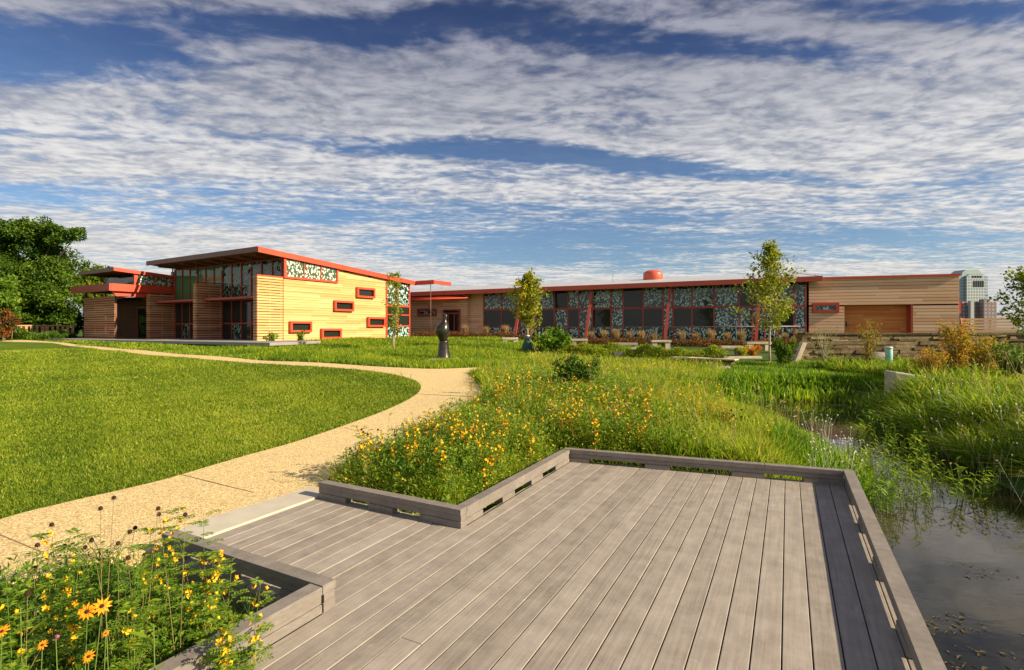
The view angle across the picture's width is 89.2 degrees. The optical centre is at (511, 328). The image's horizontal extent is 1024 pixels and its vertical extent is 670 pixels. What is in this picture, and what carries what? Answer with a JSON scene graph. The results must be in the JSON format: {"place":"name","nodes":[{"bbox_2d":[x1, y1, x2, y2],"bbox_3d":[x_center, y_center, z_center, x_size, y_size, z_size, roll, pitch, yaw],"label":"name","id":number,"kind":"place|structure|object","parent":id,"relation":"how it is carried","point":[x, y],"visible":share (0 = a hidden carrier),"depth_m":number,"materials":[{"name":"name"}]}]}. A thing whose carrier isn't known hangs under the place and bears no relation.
{"place":"outdoors","nodes":[
{"label":"outdoors","id":0,"kind":"place"},
{"bbox_2d":[41,337,320,345],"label":"terrace paving","id":1,"kind":"structure","parent":0,"point":[220,341],"depth_m":29.41,"materials":[{"name":"concrete"}]},
{"bbox_2d":[0,342,420,518],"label":"lawn","id":2,"kind":"structure","parent":0,"point":[8,346],"depth_m":9.91,"materials":[{"name":"plant"}]},
{"bbox_2d":[0,340,481,587],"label":"path","id":3,"kind":"structure","parent":0,"point":[268,474],"depth_m":5.65,"materials":[{"name":"gravel"}]},
{"bbox_2d":[44,335,662,399],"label":"border grass","id":4,"kind":"structure","parent":0,"point":[410,352],"depth_m":23.66,"materials":[{"name":"plant"}]},
{"bbox_2d":[0,330,1023,648],"bbox_3d":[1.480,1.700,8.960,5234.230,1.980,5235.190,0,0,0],"label":"ground","id":5,"kind":"structure","parent":0,"point":[1016,484],"depth_m":15.26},
{"bbox_2d":[0,307,21,340],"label":"orange bush","id":6,"kind":"object","parent":5,"relation":"on","point":[9,321],"visible":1,"depth_m":31.99,"materials":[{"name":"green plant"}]},
{"bbox_2d":[0,274,22,318],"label":"front tree","id":7,"kind":"object","parent":5,"relation":"on","point":[10,299],"visible":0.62,"depth_m":37.84,"materials":[{"name":"green plant"}]},
{"bbox_2d":[0,326,31,340],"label":"corner hedge","id":8,"kind":"object","parent":5,"relation":"on","point":[23,332],"visible":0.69,"depth_m":33.22,"materials":[{"name":"green plant"}]},
{"bbox_2d":[0,608,48,669],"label":"broadleaf weed","id":9,"kind":"object","parent":5,"relation":"on","point":[12,623],"visible":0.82,"depth_m":2.25,"materials":[{"name":"green plant"}]},
{"bbox_2d":[0,578,49,669],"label":"pea plant","id":10,"kind":"object","parent":5,"relation":"on","point":[11,665],"visible":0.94,"depth_m":2.21,"materials":[{"name":"green plant"}]},
{"bbox_2d":[32,543,39,668],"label":"coneflower","id":11,"kind":"object","parent":5,"relation":"on","point":[37,545],"visible":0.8,"depth_m":2.71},
{"bbox_2d":[1,329,76,339],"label":"hedge","id":12,"kind":"object","parent":5,"relation":"on","point":[54,334],"visible":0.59,"depth_m":36.13,"materials":[{"name":"green plant"}]},
{"bbox_2d":[17,325,74,332],"bbox_3d":[-35.792,0.265,39.562,0.200,1.150,3.826,0,0,38],"label":"plank fence","id":13,"kind":"object","parent":5,"relation":"on","point":[45,328],"visible":0.39,"depth_m":39.71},
{"bbox_2d":[0,215,95,336],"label":"broadleaf tree","id":14,"kind":"object","parent":5,"relation":"on","point":[47,281],"visible":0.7,"depth_m":43.21,"materials":[{"name":"green plant"}]},
{"bbox_2d":[17,530,92,669],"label":"pea plant","id":15,"kind":"object","parent":5,"relation":"on","point":[56,613],"visible":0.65,"depth_m":2.72,"materials":[{"name":"green plant"}]},
{"bbox_2d":[22,528,104,669],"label":"pea plant","id":16,"kind":"object","parent":5,"relation":"on","point":[74,636],"visible":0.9,"depth_m":2.69,"materials":[{"name":"green plant"}]},
{"bbox_2d":[73,263,113,305],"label":"distant tree","id":17,"kind":"object","parent":5,"relation":"on","point":[89,280],"visible":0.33,"depth_m":55.13,"materials":[{"name":"green plant"}]},
{"bbox_2d":[78,597,111,669],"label":"orange daisy","id":18,"kind":"object","parent":5,"relation":"on","point":[97,605],"visible":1,"depth_m":2.16,"materials":[{"name":"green plant"}]},
{"bbox_2d":[82,496,137,665],"bbox_3d":[-2.309,1.564,2.958,0.279,1.192,0.143,0,0,0],"label":"coneflower","id":19,"kind":"object","parent":5,"relation":"on","point":[100,508],"visible":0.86,"depth_m":2.94,"materials":[{"name":"plant"}]},
{"bbox_2d":[89,529,132,666],"bbox_3d":[-2.161,1.619,2.835,0.256,1.083,0.107,0,0,5],"label":"coneflower","id":20,"kind":"object","parent":5,"relation":"on","point":[129,532],"visible":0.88,"depth_m":2.83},
{"bbox_2d":[0,540,245,669],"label":"planter foliage","id":21,"kind":"object","parent":5,"relation":"on","point":[161,648],"visible":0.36,"depth_m":3.15,"materials":[{"name":"green plant"}]},
{"bbox_2d":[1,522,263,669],"bbox_3d":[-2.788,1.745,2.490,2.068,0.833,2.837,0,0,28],"label":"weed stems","id":22,"kind":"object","parent":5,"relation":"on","point":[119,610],"visible":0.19,"depth_m":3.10,"materials":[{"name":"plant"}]},
{"bbox_2d":[0,530,269,669],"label":"planter grass","id":23,"kind":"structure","parent":5,"relation":"on","point":[106,573],"depth_m":3.52,"materials":[{"name":"green plant"}]},
{"bbox_2d":[102,542,171,669],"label":"pea plant","id":24,"kind":"object","parent":5,"relation":"on","point":[136,652],"visible":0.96,"depth_m":2.45,"materials":[{"name":"green plant"}]},
{"bbox_2d":[124,506,161,667],"bbox_3d":[-1.995,1.579,2.834,0.126,1.164,0.197,0,0,0],"label":"coneflower","id":25,"kind":"object","parent":5,"relation":"on","point":[128,557],"visible":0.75,"depth_m":2.84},
{"bbox_2d":[124,624,164,669],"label":"broadleaf weed","id":26,"kind":"object","parent":5,"relation":"on","point":[142,635],"visible":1,"depth_m":2.29,"materials":[{"name":"green plant"}]},
{"bbox_2d":[129,506,194,669],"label":"pea plant","id":27,"kind":"object","parent":5,"relation":"on","point":[163,591],"visible":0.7,"depth_m":2.97,"materials":[{"name":"green plant"}]},
{"bbox_2d":[156,512,188,653],"bbox_3d":[-1.913,1.594,2.920,0.198,1.132,0.033,0,0,8],"label":"coneflower","id":28,"kind":"object","parent":5,"relation":"on","point":[184,514],"visible":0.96,"depth_m":2.91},
{"bbox_2d":[159,509,235,666],"bbox_3d":[-1.832,1.632,3.068,0.420,1.056,0.289,0,0,0],"label":"pea plant","id":29,"kind":"object","parent":5,"relation":"on","point":[205,585],"visible":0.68,"depth_m":3.05,"materials":[{"name":"green plant"}]},
{"bbox_2d":[204,565,250,669],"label":"pea plant","id":30,"kind":"object","parent":5,"relation":"on","point":[225,647],"visible":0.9,"depth_m":2.53,"materials":[{"name":"green plant"}]},
{"bbox_2d":[192,577,274,669],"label":"pea plant","id":31,"kind":"object","parent":5,"relation":"on","point":[252,664],"visible":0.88,"depth_m":2.53,"materials":[{"name":"green plant"}]},
{"bbox_2d":[155,486,319,570],"bbox_3d":[-2.490,1.906,4.831,0.394,0.368,1.754,0,0,28],"label":"concrete threshold","id":32,"kind":"object","parent":5,"relation":"on","point":[228,521],"visible":0.26,"depth_m":4.84,"materials":[{"name":"concrete"}]},
{"bbox_2d":[68,246,450,340],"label":"hall","id":33,"kind":"structure","parent":5,"relation":"on","point":[255,293],"depth_m":34.99,"materials":[{"name":"brown wood"}]},
{"bbox_2d":[137,307,148,337],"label":"entrance door","id":34,"kind":"structure","parent":33,"relation":"in","point":[141,311],"depth_m":41.59,"materials":[{"name":"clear glass"}]},
{"bbox_2d":[289,321,311,331],"bbox_3d":[-13.189,-0.128,32.380,0.220,0.682,1.552,0,0,31],"label":"window","id":35,"kind":"structure","parent":33,"relation":"in","point":[294,326],"depth_m":32.38,"materials":[{"name":"red paint"}]},
{"bbox_2d":[283,258,337,282],"bbox_3d":[-12.777,-3.694,33.161,0.120,1.233,4.066,0,0,31],"label":"clerestory window","id":36,"kind":"structure","parent":33,"relation":"in","point":[292,269],"depth_m":32.86,"materials":[{"name":"glass"}]},
{"bbox_2d":[320,329,341,338],"bbox_3d":[-11.984,0.317,34.386,0.220,0.679,1.611,0,0,31],"label":"window","id":37,"kind":"structure","parent":33,"relation":"in","point":[324,333],"depth_m":34.34,"materials":[{"name":"red paint"}]},
{"bbox_2d":[333,300,353,310],"bbox_3d":[-11.441,-1.557,35.290,0.220,0.697,1.638,0,0,31],"label":"window","id":38,"kind":"structure","parent":33,"relation":"in","point":[338,305],"depth_m":35.20,"materials":[{"name":"red paint"}]},
{"bbox_2d":[356,287,374,297],"bbox_3d":[-10.431,-2.566,36.969,0.220,0.711,1.669,0,0,31],"label":"window","id":39,"kind":"structure","parent":33,"relation":"in","point":[361,292],"depth_m":36.96,"materials":[{"name":"red paint"}]},
{"bbox_2d":[366,317,385,326],"bbox_3d":[-9.907,-0.498,37.842,0.220,0.698,1.682,0,0,31],"label":"window","id":40,"kind":"structure","parent":33,"relation":"in","point":[371,321],"depth_m":37.86,"materials":[{"name":"red paint"}]},
{"bbox_2d":[352,425,378,473],"bbox_3d":[-1.655,1.420,5.818,0.276,0.681,0.288,0,0,32],"label":"wild senna","id":41,"kind":"object","parent":5,"relation":"on","point":[361,445],"visible":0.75,"depth_m":5.80,"materials":[{"name":"yellow plant"}]},
{"bbox_2d":[381,272,402,348],"bbox_3d":[-5.968,-0.913,26.024,1.046,4.082,1.286,0,0,0],"label":"slender tree","id":42,"kind":"object","parent":5,"relation":"on","point":[396,312],"visible":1,"depth_m":25.94,"materials":[{"name":"green plant"}]},
{"bbox_2d":[399,425,420,469],"bbox_3d":[-1.155,1.429,5.894,0.279,0.661,0.268,0,0,-24],"label":"wild senna","id":43,"kind":"object","parent":5,"relation":"on","point":[406,451],"visible":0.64,"depth_m":5.87,"materials":[{"name":"yellow plant"}]},
{"bbox_2d":[401,418,424,464],"bbox_3d":[-1.183,1.404,6.085,0.306,0.707,0.242,0,0,18],"label":"wild senna","id":44,"kind":"object","parent":5,"relation":"on","point":[417,430],"visible":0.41,"depth_m":6.09,"materials":[{"name":"yellow plant"}]},
{"bbox_2d":[409,439,430,484],"bbox_3d":[-0.988,1.475,5.555,0.258,0.570,0.192,0,0,17],"label":"wild senna","id":45,"kind":"object","parent":5,"relation":"on","point":[416,461],"visible":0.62,"depth_m":5.55,"materials":[{"name":"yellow plant"}]},
{"bbox_2d":[432,439,449,490],"bbox_3d":[-0.735,1.447,5.425,0.211,0.625,0.282,0,0,15],"label":"wild senna","id":46,"kind":"object","parent":5,"relation":"on","point":[440,458],"visible":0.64,"depth_m":5.42,"materials":[{"name":"yellow plant"}]},
{"bbox_2d":[431,312,456,359],"bbox_3d":[-2.729,0.297,20.740,1.000,1.960,0.900,0,0,0],"label":"sculpture","id":47,"kind":"object","parent":5,"relation":"on","point":[442,330],"visible":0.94,"depth_m":20.57,"materials":[{"name":"metal"}]},
{"bbox_2d":[473,437,496,487],"bbox_3d":[-0.299,1.496,5.651,0.290,0.687,0.278,0,0,5],"label":"wild senna","id":48,"kind":"object","parent":5,"relation":"on","point":[488,462],"visible":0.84,"depth_m":5.65,"materials":[{"name":"yellow plant"}]},
{"bbox_2d":[486,444,500,486],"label":"wild senna","id":49,"kind":"object","parent":5,"relation":"on","point":[494,477],"visible":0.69,"depth_m":5.73,"materials":[{"name":"yellow plant"}]},
{"bbox_2d":[486,425,508,468],"bbox_3d":[-0.172,1.433,6.065,0.283,0.670,0.271,0,0,8],"label":"wild senna","id":50,"kind":"object","parent":5,"relation":"on","point":[500,446],"visible":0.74,"depth_m":6.07,"materials":[{"name":"yellow plant"}]},
{"bbox_2d":[504,268,549,334],"bbox_3d":[0.752,-0.895,25.827,1.793,4.303,2.402,0,0,-24],"label":"young tree","id":51,"kind":"object","parent":5,"relation":"on","point":[526,314],"visible":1,"depth_m":25.64,"materials":[{"name":"green plant"}]},
{"bbox_2d":[521,335,533,351],"bbox_3d":[0.782,0.735,25.836,0.660,0.840,0.563,0,0,0],"label":"watering bag","id":52,"kind":"object","parent":51,"relation":"attached to","point":[527,344],"visible":0.87,"depth_m":25.68,"materials":[{"name":"green plastic"}]},
{"bbox_2d":[522,424,539,464],"bbox_3d":[0.227,1.534,6.610,0.265,0.654,0.276,0,0,-1],"label":"wild senna","id":53,"kind":"object","parent":5,"relation":"on","point":[531,440],"visible":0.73,"depth_m":6.58,"materials":[{"name":"yellow plant"}]},
{"bbox_2d":[336,365,741,514],"bbox_3d":[1.191,1.554,9.036,4.622,1.277,9.193,0,0,15],"label":"bed foliage","id":54,"kind":"object","parent":5,"relation":"on","point":[455,461],"visible":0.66,"depth_m":7.09,"materials":[{"name":"green plant"}]},
{"bbox_2d":[149,447,946,669],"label":"boardwalk deck","id":55,"kind":"structure","parent":5,"relation":"on","point":[580,561],"depth_m":3.62,"materials":[{"name":"wood"}]},
{"bbox_2d":[532,326,573,352],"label":"sumac bush","id":56,"kind":"object","parent":5,"relation":"on","point":[551,338],"visible":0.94,"depth_m":24.66,"materials":[{"name":"green plant"}]},
{"bbox_2d":[314,349,828,513],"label":"meadow grass","id":57,"kind":"structure","parent":5,"relation":"on","point":[743,427],"depth_m":7.81,"materials":[{"name":"plant"}]},
{"bbox_2d":[551,351,600,384],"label":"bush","id":58,"kind":"object","parent":5,"relation":"on","point":[578,368],"visible":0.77,"depth_m":11.36,"materials":[{"name":"green plant"}]},
{"bbox_2d":[534,342,625,355],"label":"hedge","id":59,"kind":"object","parent":5,"relation":"on","point":[587,348],"visible":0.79,"depth_m":25.31,"materials":[{"name":"green plant"}]},
{"bbox_2d":[411,348,773,446],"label":"meadow flower dots","id":60,"kind":"object","parent":5,"relation":"on","point":[768,430],"visible":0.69,"depth_m":9.40,"materials":[{"name":"plant"}]},
{"bbox_2d":[588,416,601,460],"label":"wild senna","id":61,"kind":"object","parent":5,"relation":"on","point":[595,437],"visible":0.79,"depth_m":7.04,"materials":[{"name":"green plant"}]},
{"bbox_2d":[410,331,792,347],"bbox_3d":[5.330,0.722,37.615,32.380,1.200,4.680,0,0,20],"label":"rust flower bed","id":62,"kind":"object","parent":5,"relation":"on","point":[702,342],"visible":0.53,"depth_m":35.86,"materials":[{"name":"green plant"}]},
{"bbox_2d":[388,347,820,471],"bbox_3d":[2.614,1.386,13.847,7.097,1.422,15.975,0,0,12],"label":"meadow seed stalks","id":63,"kind":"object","parent":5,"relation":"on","point":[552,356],"visible":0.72,"depth_m":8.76,"materials":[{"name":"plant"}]},
{"bbox_2d":[624,343,728,359],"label":"hedge","id":64,"kind":"object","parent":5,"relation":"on","point":[713,350],"visible":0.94,"depth_m":24.06,"materials":[{"name":"green plant"}]},
{"bbox_2d":[410,270,960,342],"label":"long glass wing","id":65,"kind":"structure","parent":5,"relation":"on","point":[922,303],"depth_m":39.71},
{"bbox_2d":[417,309,436,315],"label":"window","id":66,"kind":"structure","parent":65,"relation":"in","point":[420,312],"depth_m":45.76,"materials":[{"name":"glass"}]},
{"bbox_2d":[443,309,459,332],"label":"link door","id":67,"kind":"structure","parent":65,"relation":"in","point":[453,315],"depth_m":45.07,"materials":[{"name":"red glass"}]},
{"bbox_2d":[812,303,838,312],"bbox_3d":[22.508,-1.509,37.225,1.667,0.711,0.180,0,0,17],"label":"window","id":68,"kind":"structure","parent":65,"relation":"in","point":[816,307],"depth_m":37.19,"materials":[{"name":"red paint"}]},
{"bbox_2d":[844,304,912,334],"bbox_3d":[25.759,-0.231,36.691,4.102,2.941,0.740,0,0,17],"label":"recessed door","id":69,"kind":"structure","parent":65,"relation":"in","point":[894,322],"depth_m":36.91,"materials":[{"name":"brown wood"}]},
{"bbox_2d":[669,357,738,365],"bbox_3d":[7.343,1.305,19.878,2.511,0.415,0.608,0,0,40],"label":"bench","id":70,"kind":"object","parent":5,"relation":"on","point":[728,361],"depth_m":19.43,"materials":[{"name":"stone"}]},
{"bbox_2d":[616,326,799,339],"bbox_3d":[13.479,0.539,39.223,14.902,1.502,0.043,0,0,17],"label":"guard railing","id":71,"kind":"object","parent":5,"relation":"on","point":[703,326],"visible":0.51,"depth_m":38.96,"materials":[{"name":"metal"}]},
{"bbox_2d":[612,358,884,393],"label":"bank lawn","id":72,"kind":"structure","parent":5,"relation":"on","point":[873,380],"depth_m":15.99,"materials":[{"name":"plant"}]},
{"bbox_2d":[729,239,806,361],"bbox_3d":[10.673,-1.116,21.552,2.816,5.353,2.542,0,0,-43],"label":"tall young tree","id":73,"kind":"object","parent":5,"relation":"on","point":[770,262],"visible":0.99,"depth_m":21.60,"materials":[{"name":"green plant"}]},
{"bbox_2d":[652,367,897,506],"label":"pond reeds","id":74,"kind":"object","parent":5,"relation":"on","point":[774,390],"visible":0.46,"depth_m":12.85,"materials":[{"name":"plant"}]},
{"bbox_2d":[769,336,798,364],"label":"dark shrub","id":75,"kind":"object","parent":5,"relation":"on","point":[782,350],"visible":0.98,"depth_m":19.88,"materials":[{"name":"green plant"}]},
{"bbox_2d":[792,342,806,361],"bbox_3d":[11.909,1.029,21.598,0.573,0.934,0.428,0,0,0],"label":"end stone","id":76,"kind":"object","parent":5,"relation":"on","point":[800,349],"visible":0.64,"depth_m":21.41,"materials":[{"name":"stone"}]},
{"bbox_2d":[808,326,837,364],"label":"thin shrub","id":77,"kind":"object","parent":5,"relation":"on","point":[825,350],"visible":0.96,"depth_m":19.55,"materials":[{"name":"beige plant"}]},
{"bbox_2d":[855,320,884,363],"bbox_3d":[12.437,0.598,18.045,0.814,1.951,0.988,0,0,40],"label":"yellow sapling","id":78,"kind":"object","parent":5,"relation":"on","point":[867,349],"visible":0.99,"depth_m":17.96,"materials":[{"name":"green plant"}]},
{"bbox_2d":[789,333,1023,361],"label":"stone wall","id":79,"kind":"structure","parent":5,"relation":"on","point":[911,345],"depth_m":21.64,"materials":[{"name":"stone"}]},
{"bbox_2d":[884,370,929,396],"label":"stone block","id":80,"kind":"structure","parent":5,"relation":"on","point":[888,374],"depth_m":13.12,"materials":[{"name":"stone"}]},
{"bbox_2d":[801,378,1023,500],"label":"white blossom stalks","id":81,"kind":"object","parent":5,"relation":"on","point":[822,429],"visible":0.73,"depth_m":7.77,"materials":[{"name":"plant"}]},
{"bbox_2d":[808,350,1023,476],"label":"bank grass","id":82,"kind":"structure","parent":5,"relation":"on","point":[918,394],"depth_m":9.52,"materials":[{"name":"plant"}]},
{"bbox_2d":[909,346,952,374],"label":"golden shrub","id":83,"kind":"object","parent":5,"relation":"on","point":[934,360],"visible":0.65,"depth_m":13.93,"materials":[{"name":"yellow plant"}]},
{"bbox_2d":[879,337,1023,443],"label":"bank seed stalks","id":84,"kind":"object","parent":5,"relation":"on","point":[975,370],"visible":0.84,"depth_m":10.37,"materials":[{"name":"plant"}]},
{"bbox_2d":[935,318,977,370],"bbox_3d":[12.379,0.654,14.465,0.909,1.903,0.847,0,0,25],"label":"golden shrub","id":85,"kind":"object","parent":5,"relation":"on","point":[964,336],"visible":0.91,"depth_m":14.43,"materials":[{"name":"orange plant"}]},
{"bbox_2d":[951,270,987,301],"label":"office tower","id":86,"kind":"structure","parent":5,"relation":"on","point":[973,285],"depth_m":617.00,"materials":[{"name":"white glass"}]},
{"bbox_2d":[959,302,996,329],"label":"apartment slab","id":87,"kind":"structure","parent":5,"relation":"on","point":[964,310],"depth_m":480.00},
{"bbox_2d":[958,333,1008,371],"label":"golden shrub","id":88,"kind":"object","parent":5,"relation":"on","point":[979,349],"visible":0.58,"depth_m":14.72,"materials":[{"name":"yellow plant"}]},
{"bbox_2d":[979,299,989,329],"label":"lift tower","id":89,"kind":"structure","parent":5,"relation":"on","point":[984,308],"depth_m":474.00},
{"bbox_2d":[961,318,1017,332],"bbox_3d":[32.072,0.300,34.860,3.101,2.079,0.130,0,0,17],"label":"slatted fence","id":90,"kind":"object","parent":5,"relation":"on","point":[982,321],"visible":0.34,"depth_m":34.82,"materials":[{"name":"brown wood"}]},
{"bbox_2d":[978,338,1023,370],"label":"bank shrub","id":91,"kind":"object","parent":5,"relation":"on","point":[1009,348],"visible":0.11,"depth_m":15.28,"materials":[{"name":"green plant"}]},
{"bbox_2d":[984,341,1023,375],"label":"bank shrub","id":92,"kind":"object","parent":5,"relation":"on","point":[1016,356],"visible":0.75,"depth_m":13.11,"materials":[{"name":"green plant"}]},
{"bbox_2d":[986,265,1023,332],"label":"edge tree","id":93,"kind":"object","parent":5,"relation":"on","point":[1019,281],"visible":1,"depth_m":18.22,"materials":[{"name":"green plant"}]},
{"bbox_2d":[0,0,1023,319],"label":"sky","id":94,"kind":"structure","parent":0,"point":[457,142],"materials":[{"name":"blue"}]},
{"bbox_2d":[745,401,1023,669],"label":"pond water","id":95,"kind":"structure","parent":0,"point":[925,553],"depth_m":4.93,"materials":[{"name":"liquid"}]},
{"bbox_2d":[846,443,872,479],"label":"water plant","id":96,"kind":"object","parent":95,"relation":"in","point":[867,458],"visible":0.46,"depth_m":7.23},
{"bbox_2d":[852,419,877,444],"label":"aquatic plant","id":97,"kind":"object","parent":95,"relation":"in","point":[865,427],"visible":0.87,"depth_m":9.41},
{"bbox_2d":[851,455,896,485],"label":"water plant","id":98,"kind":"object","parent":95,"relation":"in","point":[879,466],"visible":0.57,"depth_m":6.79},
{"bbox_2d":[856,469,892,508],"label":"water plant","id":99,"kind":"object","parent":95,"relation":"in","point":[883,477],"visible":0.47,"depth_m":6.07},
{"bbox_2d":[865,464,897,510],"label":"water plant","id":100,"kind":"object","parent":95,"relation":"in","point":[887,495],"visible":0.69,"depth_m":6.06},
{"bbox_2d":[870,476,900,513],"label":"water plant","id":101,"kind":"object","parent":95,"relation":"in","point":[885,497],"visible":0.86,"depth_m":5.92,"materials":[{"name":"plant"}]},
{"bbox_2d":[880,418,906,445],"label":"aquatic plant","id":102,"kind":"object","parent":95,"relation":"in","point":[889,433],"visible":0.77,"depth_m":9.35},
{"bbox_2d":[777,404,1023,669],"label":"floating weed","id":103,"kind":"object","parent":95,"relation":"on","point":[982,668],"visible":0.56,"depth_m":5.69,"materials":[{"name":"plant"}]},
{"bbox_2d":[886,466,925,510],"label":"water plant","id":104,"kind":"object","parent":95,"relation":"in","point":[903,494],"visible":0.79,"depth_m":6.04,"materials":[{"name":"plant"}]},
{"bbox_2d":[894,430,923,455],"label":"aquatic plant","id":105,"kind":"object","parent":95,"relation":"in","point":[897,449],"visible":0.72,"depth_m":8.49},
{"bbox_2d":[902,451,934,481],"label":"water plant","id":106,"kind":"object","parent":95,"relation":"in","point":[919,471],"visible":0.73,"depth_m":7.13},
{"bbox_2d":[905,477,934,506],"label":"water plant","id":107,"kind":"object","parent":95,"relation":"in","point":[931,498],"visible":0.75,"depth_m":6.13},
{"bbox_2d":[904,426,945,462],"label":"aquatic plant","id":108,"kind":"object","parent":95,"relation":"in","point":[927,450],"visible":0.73,"depth_m":8.24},
{"bbox_2d":[919,454,951,488],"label":"water plant","id":109,"kind":"object","parent":95,"relation":"in","point":[931,476],"visible":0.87,"depth_m":6.89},
{"bbox_2d":[944,456,994,504],"bbox_3d":[5.549,1.910,6.282,0.504,0.670,0.432,0,0,28],"label":"aquatic plant","id":110,"kind":"object","parent":95,"relation":"in","point":[960,486],"visible":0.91,"depth_m":6.32,"materials":[{"name":"plant"}]},
{"bbox_2d":[965,466,1003,497],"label":"aquatic plant","id":111,"kind":"object","parent":95,"relation":"in","point":[986,485],"visible":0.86,"depth_m":6.49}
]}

